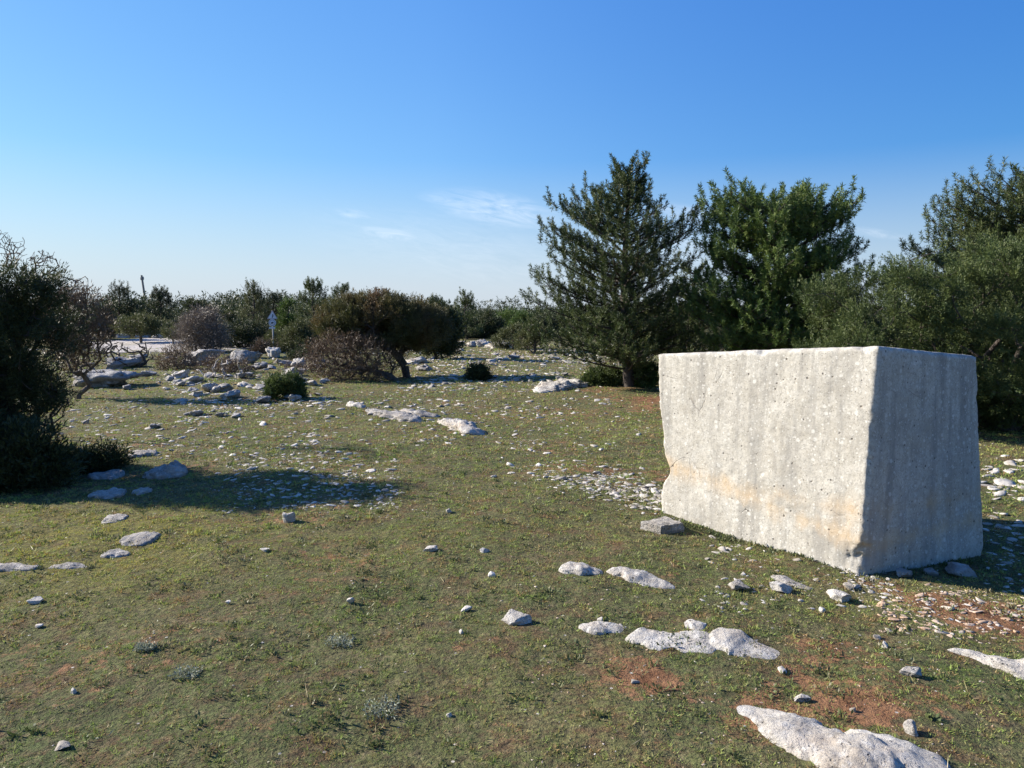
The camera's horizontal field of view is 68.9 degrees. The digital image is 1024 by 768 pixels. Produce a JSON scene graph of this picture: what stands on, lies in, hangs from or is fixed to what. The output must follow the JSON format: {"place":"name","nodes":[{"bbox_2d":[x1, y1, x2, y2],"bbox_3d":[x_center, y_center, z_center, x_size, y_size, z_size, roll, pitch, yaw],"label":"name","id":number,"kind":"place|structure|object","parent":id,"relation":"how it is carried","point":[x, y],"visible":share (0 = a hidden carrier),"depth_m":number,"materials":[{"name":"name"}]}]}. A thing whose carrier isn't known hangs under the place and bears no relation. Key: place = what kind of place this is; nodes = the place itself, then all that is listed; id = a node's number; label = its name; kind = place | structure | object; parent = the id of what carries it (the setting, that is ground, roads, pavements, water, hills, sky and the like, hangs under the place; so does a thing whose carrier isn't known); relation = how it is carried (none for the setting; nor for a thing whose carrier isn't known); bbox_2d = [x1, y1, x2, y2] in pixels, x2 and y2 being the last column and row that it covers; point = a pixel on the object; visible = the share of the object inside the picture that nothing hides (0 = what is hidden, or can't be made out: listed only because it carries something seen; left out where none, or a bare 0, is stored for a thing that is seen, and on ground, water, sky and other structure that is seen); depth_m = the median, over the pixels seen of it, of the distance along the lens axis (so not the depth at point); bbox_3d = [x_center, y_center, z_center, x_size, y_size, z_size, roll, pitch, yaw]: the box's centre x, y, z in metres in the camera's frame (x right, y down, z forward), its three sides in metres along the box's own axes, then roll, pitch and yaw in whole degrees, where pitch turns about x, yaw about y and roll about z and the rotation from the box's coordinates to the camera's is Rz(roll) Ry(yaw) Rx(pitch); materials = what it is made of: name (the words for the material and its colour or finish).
{"place":"outdoors","nodes":[
{"label":"outdoors","id":0,"kind":"place"},
{"bbox_2d":[91,338,247,351],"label":"gravel track","id":1,"kind":"structure","parent":0,"point":[155,343],"depth_m":33.66,"materials":[{"name":"gravel"}]},
{"bbox_2d":[0,326,1023,767],"bbox_3d":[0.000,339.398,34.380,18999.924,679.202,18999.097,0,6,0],"label":"ground","id":2,"kind":"structure","parent":0,"point":[600,734],"depth_m":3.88,"materials":[{"name":"plant"}]},
{"bbox_2d":[0,230,26,276],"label":"bare tree","id":3,"kind":"object","parent":2,"relation":"on","point":[9,253],"visible":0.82,"depth_m":9.31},
{"bbox_2d":[0,562,40,571],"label":"flat outcrop","id":4,"kind":"object","parent":2,"relation":"on","point":[7,567],"visible":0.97,"depth_m":4.62,"materials":[{"name":"stone"}]},
{"bbox_2d":[16,376,72,427],"bbox_3d":[-4.794,0.400,7.611,0.528,1.088,0.783,-4,7,-36],"label":"dead shrub","id":5,"kind":"object","parent":2,"relation":"on","point":[52,422],"visible":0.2,"depth_m":7.53,"materials":[{"name":"brown plant"}]},
{"bbox_2d":[0,408,94,495],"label":"bush","id":6,"kind":"object","parent":2,"relation":"on","point":[30,456],"visible":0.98,"depth_m":6.68,"materials":[{"name":"green plant"}]},
{"bbox_2d":[0,255,97,427],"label":"juniper shrub","id":7,"kind":"object","parent":2,"relation":"on","point":[25,368],"visible":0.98,"depth_m":7.14,"materials":[{"name":"green plant"}]},
{"bbox_2d":[27,250,87,408],"bbox_3d":[-5.737,-0.483,9.484,0.638,2.427,1.270,-4,7,-36],"label":"bare tree","id":8,"kind":"object","parent":2,"relation":"on","point":[45,260],"visible":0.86,"depth_m":9.42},
{"bbox_2d":[49,562,86,568],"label":"flat outcrop","id":9,"kind":"object","parent":2,"relation":"on","point":[72,565],"visible":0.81,"depth_m":4.64,"materials":[{"name":"stone"}]},
{"bbox_2d":[30,272,122,398],"bbox_3d":[-7.972,-0.871,13.625,1.622,2.385,1.387,0,6,0],"label":"bare shrub","id":10,"kind":"object","parent":2,"relation":"on","point":[96,323],"visible":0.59,"depth_m":13.50,"materials":[{"name":"plant"}]},
{"bbox_2d":[79,303,124,338],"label":"bush","id":11,"kind":"object","parent":2,"relation":"on","point":[111,312],"visible":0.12,"depth_m":39.77,"materials":[{"name":"green plant"}]},
{"bbox_2d":[66,435,139,475],"bbox_3d":[-4.300,0.782,7.596,0.880,0.500,0.620,-1,6,-11],"label":"spreading bush","id":12,"kind":"object","parent":2,"relation":"on","point":[106,457],"visible":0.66,"depth_m":7.57,"materials":[{"name":"green plant"}]},
{"bbox_2d":[87,469,124,479],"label":"flat outcrop","id":13,"kind":"object","parent":2,"relation":"on","point":[113,474],"visible":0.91,"depth_m":7.28,"materials":[{"name":"stone"}]},
{"bbox_2d":[87,487,126,498],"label":"flat outcrop","id":14,"kind":"object","parent":2,"relation":"on","point":[112,492],"visible":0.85,"depth_m":6.42,"materials":[{"name":"stone"}]},
{"bbox_2d":[73,369,143,386],"bbox_3d":[-8.635,-0.090,15.974,1.412,0.432,1.192,0,6,0],"label":"boulder","id":15,"kind":"object","parent":2,"relation":"on","point":[110,377],"visible":0.69,"depth_m":15.63,"materials":[{"name":"grey stone"}]},
{"bbox_2d":[101,513,128,523],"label":"flat outcrop","id":16,"kind":"object","parent":2,"relation":"on","point":[115,517],"visible":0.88,"depth_m":5.66,"materials":[{"name":"stone"}]},
{"bbox_2d":[100,548,130,557],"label":"flat outcrop","id":17,"kind":"object","parent":2,"relation":"on","point":[115,553],"visible":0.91,"depth_m":4.88,"materials":[{"name":"stone"}]},
{"bbox_2d":[99,279,140,334],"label":"pine tree","id":18,"kind":"object","parent":2,"relation":"on","point":[124,291],"visible":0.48,"depth_m":43.56,"materials":[{"name":"green plant"}]},
{"bbox_2d":[89,340,160,366],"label":"bare shrub","id":19,"kind":"object","parent":2,"relation":"on","point":[142,357],"visible":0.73,"depth_m":20.94,"materials":[{"name":"brown plant"}]},
{"bbox_2d":[105,357,146,368],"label":"boulder","id":20,"kind":"object","parent":2,"relation":"on","point":[131,362],"visible":0.69,"depth_m":20.79,"materials":[{"name":"grey stone"}]},
{"bbox_2d":[106,311,170,342],"bbox_3d":[-17.845,-2.747,35.888,2.949,1.671,2.561,0,6,0],"label":"bush","id":21,"kind":"object","parent":2,"relation":"on","point":[143,324],"visible":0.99,"depth_m":35.54,"materials":[{"name":"green plant"}]},
{"bbox_2d":[119,531,160,545],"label":"flat outcrop","id":22,"kind":"object","parent":2,"relation":"on","point":[145,538],"visible":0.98,"depth_m":5.13,"materials":[{"name":"stone"}]},
{"bbox_2d":[131,487,151,494],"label":"flat outcrop","id":23,"kind":"object","parent":2,"relation":"on","point":[141,489],"visible":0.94,"depth_m":6.54,"materials":[{"name":"stone"}]},
{"bbox_2d":[130,449,157,457],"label":"flat outcrop","id":24,"kind":"object","parent":2,"relation":"on","point":[143,453],"visible":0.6,"depth_m":8.30,"materials":[{"name":"stone"}]},
{"bbox_2d":[133,638,158,651],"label":"herb tuft","id":25,"kind":"object","parent":2,"relation":"on","point":[142,646],"visible":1,"depth_m":3.52,"materials":[{"name":"plant"}]},
{"bbox_2d":[138,283,176,334],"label":"pine tree","id":26,"kind":"object","parent":2,"relation":"on","point":[163,293],"visible":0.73,"depth_m":44.48,"materials":[{"name":"green plant"}]},
{"bbox_2d":[142,460,187,479],"bbox_3d":[-3.371,0.854,7.292,0.431,0.194,0.433,0,6,0],"label":"flat outcrop","id":27,"kind":"object","parent":2,"relation":"on","point":[175,469],"visible":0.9,"depth_m":7.18,"materials":[{"name":"stone"}]},
{"bbox_2d":[160,322,185,343],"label":"bush","id":28,"kind":"object","parent":2,"relation":"on","point":[166,333],"visible":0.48,"depth_m":33.79,"materials":[{"name":"green plant"}]},
{"bbox_2d":[147,340,202,370],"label":"bare shrub","id":29,"kind":"object","parent":2,"relation":"on","point":[178,363],"visible":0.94,"depth_m":19.94,"materials":[{"name":"plant"}]},
{"bbox_2d":[167,662,202,679],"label":"herb tuft","id":30,"kind":"object","parent":2,"relation":"on","point":[189,674],"visible":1,"depth_m":3.29,"materials":[{"name":"plant"}]},
{"bbox_2d":[170,296,219,337],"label":"bush","id":31,"kind":"object","parent":2,"relation":"on","point":[188,302],"visible":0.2,"depth_m":41.47,"materials":[{"name":"green plant"}]},
{"bbox_2d":[168,301,232,351],"bbox_3d":[-11.688,-1.984,27.950,2.616,2.351,2.267,0,6,0],"label":"bare shrub","id":32,"kind":"object","parent":2,"relation":"on","point":[211,334],"visible":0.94,"depth_m":27.63,"materials":[{"name":"plant"}]},
{"bbox_2d":[186,349,225,365],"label":"boulder","id":33,"kind":"object","parent":2,"relation":"on","point":[203,353],"visible":0.57,"depth_m":21.64,"materials":[{"name":"grey stone"}]},
{"bbox_2d":[196,357,243,377],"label":"dead branch","id":34,"kind":"object","parent":2,"relation":"on","point":[223,371],"visible":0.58,"depth_m":17.18,"materials":[{"name":"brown wood"}]},
{"bbox_2d":[190,350,262,373],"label":"bare shrub","id":35,"kind":"object","parent":2,"relation":"on","point":[230,368],"visible":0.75,"depth_m":18.55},
{"bbox_2d":[219,389,240,398],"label":"boulder","id":36,"kind":"object","parent":2,"relation":"on","point":[232,393],"visible":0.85,"depth_m":13.31,"materials":[{"name":"white stone"}]},
{"bbox_2d":[217,308,246,326],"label":"bush","id":37,"kind":"object","parent":2,"relation":"on","point":[232,315],"visible":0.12,"depth_m":45.45,"materials":[{"name":"green plant"}]},
{"bbox_2d":[226,350,260,363],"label":"boulder","id":38,"kind":"object","parent":2,"relation":"on","point":[253,356],"visible":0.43,"depth_m":21.91,"materials":[{"name":"grey stone"}]},
{"bbox_2d":[220,316,271,347],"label":"bush","id":39,"kind":"object","parent":2,"relation":"on","point":[247,334],"visible":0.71,"depth_m":30.48,"materials":[{"name":"green plant"}]},
{"bbox_2d":[236,278,270,330],"bbox_3d":[-13.820,-4.026,39.838,2.145,3.411,1.856,0,6,0],"label":"pine tree","id":40,"kind":"object","parent":2,"relation":"on","point":[255,292],"visible":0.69,"depth_m":39.66,"materials":[{"name":"green plant"}]},
{"bbox_2d":[244,336,281,352],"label":"bare shrub","id":41,"kind":"object","parent":2,"relation":"on","point":[260,346],"visible":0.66,"depth_m":26.89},
{"bbox_2d":[267,311,276,344],"bbox_3d":[-9.433,-2.085,29.460,0.420,1.631,0.077,0,6,0],"label":"road sign","id":42,"kind":"object","parent":2,"relation":"on","point":[272,317],"visible":0.96,"depth_m":29.39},
{"bbox_2d":[265,347,280,357],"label":"boulder","id":43,"kind":"object","parent":2,"relation":"on","point":[273,352],"visible":0.77,"depth_m":24.55,"materials":[{"name":"white stone"}]},
{"bbox_2d":[259,289,289,331],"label":"pine tree","id":44,"kind":"object","parent":2,"relation":"on","point":[273,296],"visible":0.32,"depth_m":45.48,"materials":[{"name":"green plant"}]},
{"bbox_2d":[259,326,294,347],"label":"bush","id":45,"kind":"object","parent":2,"relation":"on","point":[269,335],"visible":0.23,"depth_m":29.73,"materials":[{"name":"green plant"}]},
{"bbox_2d":[260,368,311,399],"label":"bush","id":46,"kind":"object","parent":2,"relation":"on","point":[276,384],"visible":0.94,"depth_m":12.96,"materials":[{"name":"green plant"}]},
{"bbox_2d":[274,294,297,331],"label":"bush","id":47,"kind":"object","parent":2,"relation":"on","point":[285,317],"visible":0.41,"depth_m":41.69,"materials":[{"name":"green plant"}]},
{"bbox_2d":[282,512,294,522],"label":"stone","id":48,"kind":"object","parent":2,"relation":"on","point":[288,517],"visible":0.83,"depth_m":5.56,"materials":[{"name":"white stone"}]},
{"bbox_2d":[281,344,318,359],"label":"bush","id":49,"kind":"object","parent":2,"relation":"on","point":[292,352],"visible":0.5,"depth_m":23.88,"materials":[{"name":"green plant"}]},
{"bbox_2d":[276,316,332,352],"bbox_3d":[-7.812,-1.719,27.989,2.249,1.716,2.029,0,6,0],"label":"bush","id":50,"kind":"object","parent":2,"relation":"on","point":[299,332],"visible":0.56,"depth_m":27.62,"materials":[{"name":"green plant"}]},
{"bbox_2d":[292,276,328,330],"bbox_3d":[-10.044,-3.806,37.835,2.511,3.361,2.515,0,6,0],"label":"pine tree","id":51,"kind":"object","parent":2,"relation":"on","point":[316,289],"visible":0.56,"depth_m":37.51,"materials":[{"name":"green plant"}]},
{"bbox_2d":[320,282,349,312],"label":"pine tree","id":52,"kind":"object","parent":2,"relation":"on","point":[344,288],"visible":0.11,"depth_m":41.55,"materials":[{"name":"green plant"}]},
{"bbox_2d":[324,632,355,648],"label":"herb tuft","id":53,"kind":"object","parent":2,"relation":"on","point":[331,639],"visible":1,"depth_m":3.62,"materials":[{"name":"plant"}]},
{"bbox_2d":[293,326,409,381],"bbox_3d":[-3.725,-0.612,17.330,2.714,1.567,2.172,0,6,0],"label":"bare shrub","id":54,"kind":"object","parent":2,"relation":"on","point":[359,363],"visible":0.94,"depth_m":17.03,"materials":[{"name":"plant"}]},
{"bbox_2d":[362,694,400,718],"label":"herb tuft","id":55,"kind":"object","parent":2,"relation":"on","point":[380,709],"visible":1,"depth_m":3.01,"materials":[{"name":"plant"}]},
{"bbox_2d":[308,286,458,377],"bbox_3d":[-3.081,-1.237,17.989,3.624,2.300,2.208,0,6,0],"label":"juniper tree","id":56,"kind":"object","parent":2,"relation":"on","point":[394,318],"visible":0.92,"depth_m":17.47,"materials":[{"name":"green plant"}]},
{"bbox_2d":[365,408,423,421],"bbox_3d":[-1.787,0.469,11.183,0.568,0.170,1.405,-4,7,-37],"label":"flat outcrop","id":57,"kind":"object","parent":2,"relation":"on","point":[399,416],"visible":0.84,"depth_m":10.90,"materials":[{"name":"stone"}]},
{"bbox_2d":[400,408,438,416],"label":"flat outcrop","id":58,"kind":"object","parent":2,"relation":"on","point":[422,413],"visible":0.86,"depth_m":11.33,"materials":[{"name":"stone"}]},
{"bbox_2d":[414,297,467,358],"bbox_3d":[-2.412,-1.707,23.972,2.048,2.238,1.779,0,6,0],"label":"juniper bush","id":59,"kind":"object","parent":2,"relation":"on","point":[450,348],"visible":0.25,"depth_m":23.77,"materials":[{"name":"green plant"}]},
{"bbox_2d":[437,418,485,434],"bbox_3d":[-0.731,0.577,10.281,0.406,0.231,1.382,-3,6,-25],"label":"flat outcrop","id":60,"kind":"object","parent":2,"relation":"on","point":[465,426],"visible":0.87,"depth_m":9.98,"materials":[{"name":"white stone"}]},
{"bbox_2d":[454,287,484,339],"bbox_3d":[-2.509,-3.769,39.781,2.220,2.912,2.181,0,6,0],"label":"pine tree","id":61,"kind":"object","parent":2,"relation":"on","point":[466,301],"visible":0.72,"depth_m":39.61,"materials":[{"name":"green plant"}]},
{"bbox_2d":[461,360,494,380],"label":"bush","id":62,"kind":"object","parent":2,"relation":"on","point":[480,372],"visible":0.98,"depth_m":16.88,"materials":[{"name":"green plant"}]},
{"bbox_2d":[465,339,490,346],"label":"limestone outcrop","id":63,"kind":"object","parent":2,"relation":"on","point":[481,343],"visible":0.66,"depth_m":32.61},
{"bbox_2d":[468,309,507,338],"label":"bush","id":64,"kind":"object","parent":2,"relation":"on","point":[492,324],"visible":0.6,"depth_m":41.41,"materials":[{"name":"green plant"}]},
{"bbox_2d":[17,288,961,336],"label":"wood","id":65,"kind":"object","parent":2,"relation":"on","point":[222,302],"visible":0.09,"depth_m":52.23,"materials":[{"name":"plant"}]},
{"bbox_2d":[487,321,531,348],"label":"bush","id":66,"kind":"object","parent":2,"relation":"on","point":[501,337],"visible":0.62,"depth_m":29.74,"materials":[{"name":"green plant"}]},
{"bbox_2d":[494,304,524,327],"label":"bush","id":67,"kind":"object","parent":2,"relation":"on","point":[506,315],"visible":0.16,"depth_m":45.52,"materials":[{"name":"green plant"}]},
{"bbox_2d":[0,437,1022,767],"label":"dry stalks","id":68,"kind":"object","parent":2,"relation":"on","point":[450,587],"visible":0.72,"depth_m":4.52,"materials":[{"name":"plant"}]},
{"bbox_2d":[0,440,1023,767],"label":"ground herbs","id":69,"kind":"object","parent":2,"relation":"on","point":[596,714],"visible":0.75,"depth_m":4.20,"materials":[{"name":"green plant"}]},
{"bbox_2d":[5,343,1023,767],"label":"stone chips","id":70,"kind":"object","parent":2,"relation":"on","point":[727,549],"visible":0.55,"depth_m":7.22,"materials":[{"name":"stone"}]},
{"bbox_2d":[501,609,531,624],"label":"stone","id":71,"kind":"object","parent":2,"relation":"on","point":[514,617],"visible":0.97,"depth_m":3.80,"materials":[{"name":"white stone"}]},
{"bbox_2d":[509,309,532,335],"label":"bush","id":72,"kind":"object","parent":2,"relation":"on","point":[521,315],"visible":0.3,"depth_m":43.69,"materials":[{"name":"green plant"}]},
{"bbox_2d":[511,317,557,352],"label":"bush","id":73,"kind":"object","parent":2,"relation":"on","point":[522,337],"visible":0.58,"depth_m":27.89,"materials":[{"name":"green plant"}]},
{"bbox_2d":[525,311,566,336],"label":"bush","id":74,"kind":"object","parent":2,"relation":"on","point":[553,323],"visible":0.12,"depth_m":43.46,"materials":[{"name":"green plant"}]},
{"bbox_2d":[531,377,590,392],"bbox_3d":[1.038,0.009,15.261,0.987,0.247,2.474,3,6,28],"label":"limestone outcrop","id":75,"kind":"object","parent":2,"relation":"on","point":[560,384],"visible":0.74,"depth_m":14.68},
{"bbox_2d":[558,561,602,575],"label":"limestone outcrop","id":76,"kind":"object","parent":2,"relation":"on","point":[579,568],"visible":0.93,"depth_m":4.49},
{"bbox_2d":[579,363,622,385],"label":"bush","id":77,"kind":"object","parent":2,"relation":"on","point":[597,375],"visible":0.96,"depth_m":15.46,"materials":[{"name":"green plant"}]},
{"bbox_2d":[578,621,625,634],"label":"limestone outcrop","id":78,"kind":"object","parent":2,"relation":"on","point":[593,627],"visible":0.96,"depth_m":3.72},
{"bbox_2d":[518,150,711,386],"bbox_3d":[2.036,-2.262,15.049,3.890,4.764,3.527,0,6,0],"label":"pine tree","id":79,"kind":"object","parent":2,"relation":"on","point":[625,351],"visible":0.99,"depth_m":14.58,"materials":[{"name":"green plant"}]},
{"bbox_2d":[606,566,674,588],"bbox_3d":[0.765,1.150,4.432,0.452,0.085,0.200,4,7,37],"label":"limestone outcrop","id":80,"kind":"object","parent":2,"relation":"on","point":[642,577],"visible":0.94,"depth_m":4.39,"materials":[{"name":"stone"}]},
{"bbox_2d":[633,358,658,387],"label":"bush","id":81,"kind":"object","parent":2,"relation":"on","point":[652,380],"visible":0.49,"depth_m":15.21,"materials":[{"name":"green plant"}]},
{"bbox_2d":[640,516,683,533],"bbox_3d":[1.089,1.056,5.482,0.269,0.112,0.246,-3,6,-25],"label":"stone slab","id":82,"kind":"object","parent":2,"relation":"on","point":[664,525],"depth_m":5.41,"materials":[{"name":"stone"}]},
{"bbox_2d":[625,627,715,653],"bbox_3d":[0.772,1.246,3.593,0.450,0.054,0.288,0,6,0],"label":"limestone outcrop","id":83,"kind":"object","parent":2,"relation":"on","point":[648,638],"visible":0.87,"depth_m":3.58,"materials":[{"name":"stone"}]},
{"bbox_2d":[655,257,722,352],"bbox_3d":[4.203,-1.547,17.490,1.749,2.886,1.637,0,6,0],"label":"pine tree","id":84,"kind":"object","parent":2,"relation":"on","point":[690,320],"visible":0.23,"depth_m":17.29,"materials":[{"name":"green plant"}]},
{"bbox_2d":[684,619,706,629],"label":"limestone outcrop","id":85,"kind":"object","parent":2,"relation":"on","point":[692,624],"visible":0.84,"depth_m":3.75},
{"bbox_2d":[728,579,749,590],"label":"stone","id":86,"kind":"object","parent":2,"relation":"on","point":[737,584],"visible":1,"depth_m":4.30,"materials":[{"name":"stone"}]},
{"bbox_2d":[709,627,779,658],"bbox_3d":[1.104,1.238,3.524,0.278,0.067,0.401,-4,7,-35],"label":"limestone outcrop","id":87,"kind":"object","parent":2,"relation":"on","point":[734,642],"visible":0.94,"depth_m":3.52,"materials":[{"name":"stone"}]},
{"bbox_2d":[668,168,876,351],"bbox_3d":[4.760,-1.827,14.133,3.715,4.245,3.274,0,6,0],"label":"pine tree","id":88,"kind":"object","parent":2,"relation":"on","point":[773,237],"visible":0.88,"depth_m":13.46,"materials":[{"name":"green plant"}]},
{"bbox_2d":[769,581,792,593],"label":"stone","id":89,"kind":"object","parent":2,"relation":"on","point":[778,586],"visible":0.91,"depth_m":4.29,"materials":[{"name":"white stone"}]},
{"bbox_2d":[770,575,812,589],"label":"flat outcrop","id":90,"kind":"object","parent":2,"relation":"on","point":[783,579],"visible":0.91,"depth_m":4.44,"materials":[{"name":"stone"}]},
{"bbox_2d":[794,694,811,702],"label":"stone","id":91,"kind":"object","parent":2,"relation":"on","point":[801,698],"visible":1,"depth_m":3.06,"materials":[{"name":"white stone"}]},
{"bbox_2d":[659,346,982,575],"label":"stone block","id":92,"kind":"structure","parent":2,"relation":"on","point":[861,460],"depth_m":4.97,"materials":[{"name":"stone"}]},
{"bbox_2d":[826,589,851,602],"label":"stone","id":93,"kind":"object","parent":2,"relation":"on","point":[836,595],"visible":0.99,"depth_m":4.22,"materials":[{"name":"white stone"}]},
{"bbox_2d":[737,705,949,767],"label":"limestone outcrop","id":94,"kind":"object","parent":2,"relation":"on","point":[795,734],"visible":0.95,"depth_m":2.64,"materials":[{"name":"stone"}]},
{"bbox_2d":[844,729,950,767],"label":"limestone outcrop","id":95,"kind":"object","parent":2,"relation":"on","point":[918,750],"visible":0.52,"depth_m":2.65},
{"bbox_2d":[896,567,912,576],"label":"stone","id":96,"kind":"object","parent":2,"relation":"on","point":[902,572],"visible":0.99,"depth_m":4.66,"materials":[{"name":"grey stone"}]},
{"bbox_2d":[786,228,1023,431],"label":"bush","id":97,"kind":"object","parent":2,"relation":"on","point":[1000,395],"visible":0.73,"depth_m":9.24,"materials":[{"name":"green plant"}]},
{"bbox_2d":[899,666,921,677],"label":"stone","id":98,"kind":"object","parent":2,"relation":"on","point":[911,671],"visible":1,"depth_m":3.26,"materials":[{"name":"white stone"}]},
{"bbox_2d":[903,719,917,736],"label":"stone","id":99,"kind":"object","parent":2,"relation":"on","point":[909,727],"visible":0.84,"depth_m":2.80,"materials":[{"name":"white stone"}]},
{"bbox_2d":[865,154,1023,371],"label":"pine tree","id":100,"kind":"object","parent":2,"relation":"on","point":[1013,216],"visible":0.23,"depth_m":13.02,"materials":[{"name":"green plant"}]},
{"bbox_2d":[945,562,976,576],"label":"stone","id":101,"kind":"object","parent":2,"relation":"on","point":[957,569],"visible":0.85,"depth_m":4.77,"materials":[{"name":"grey stone"}]},
{"bbox_2d":[947,648,1023,679],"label":"limestone outcrop","id":102,"kind":"object","parent":2,"relation":"on","point":[1014,666],"visible":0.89,"depth_m":3.38,"materials":[{"name":"stone"}]},
{"bbox_2d":[0,0,1023,309],"label":"sky","id":103,"kind":"structure","parent":0,"point":[189,147],"materials":[{"name":"blue"}]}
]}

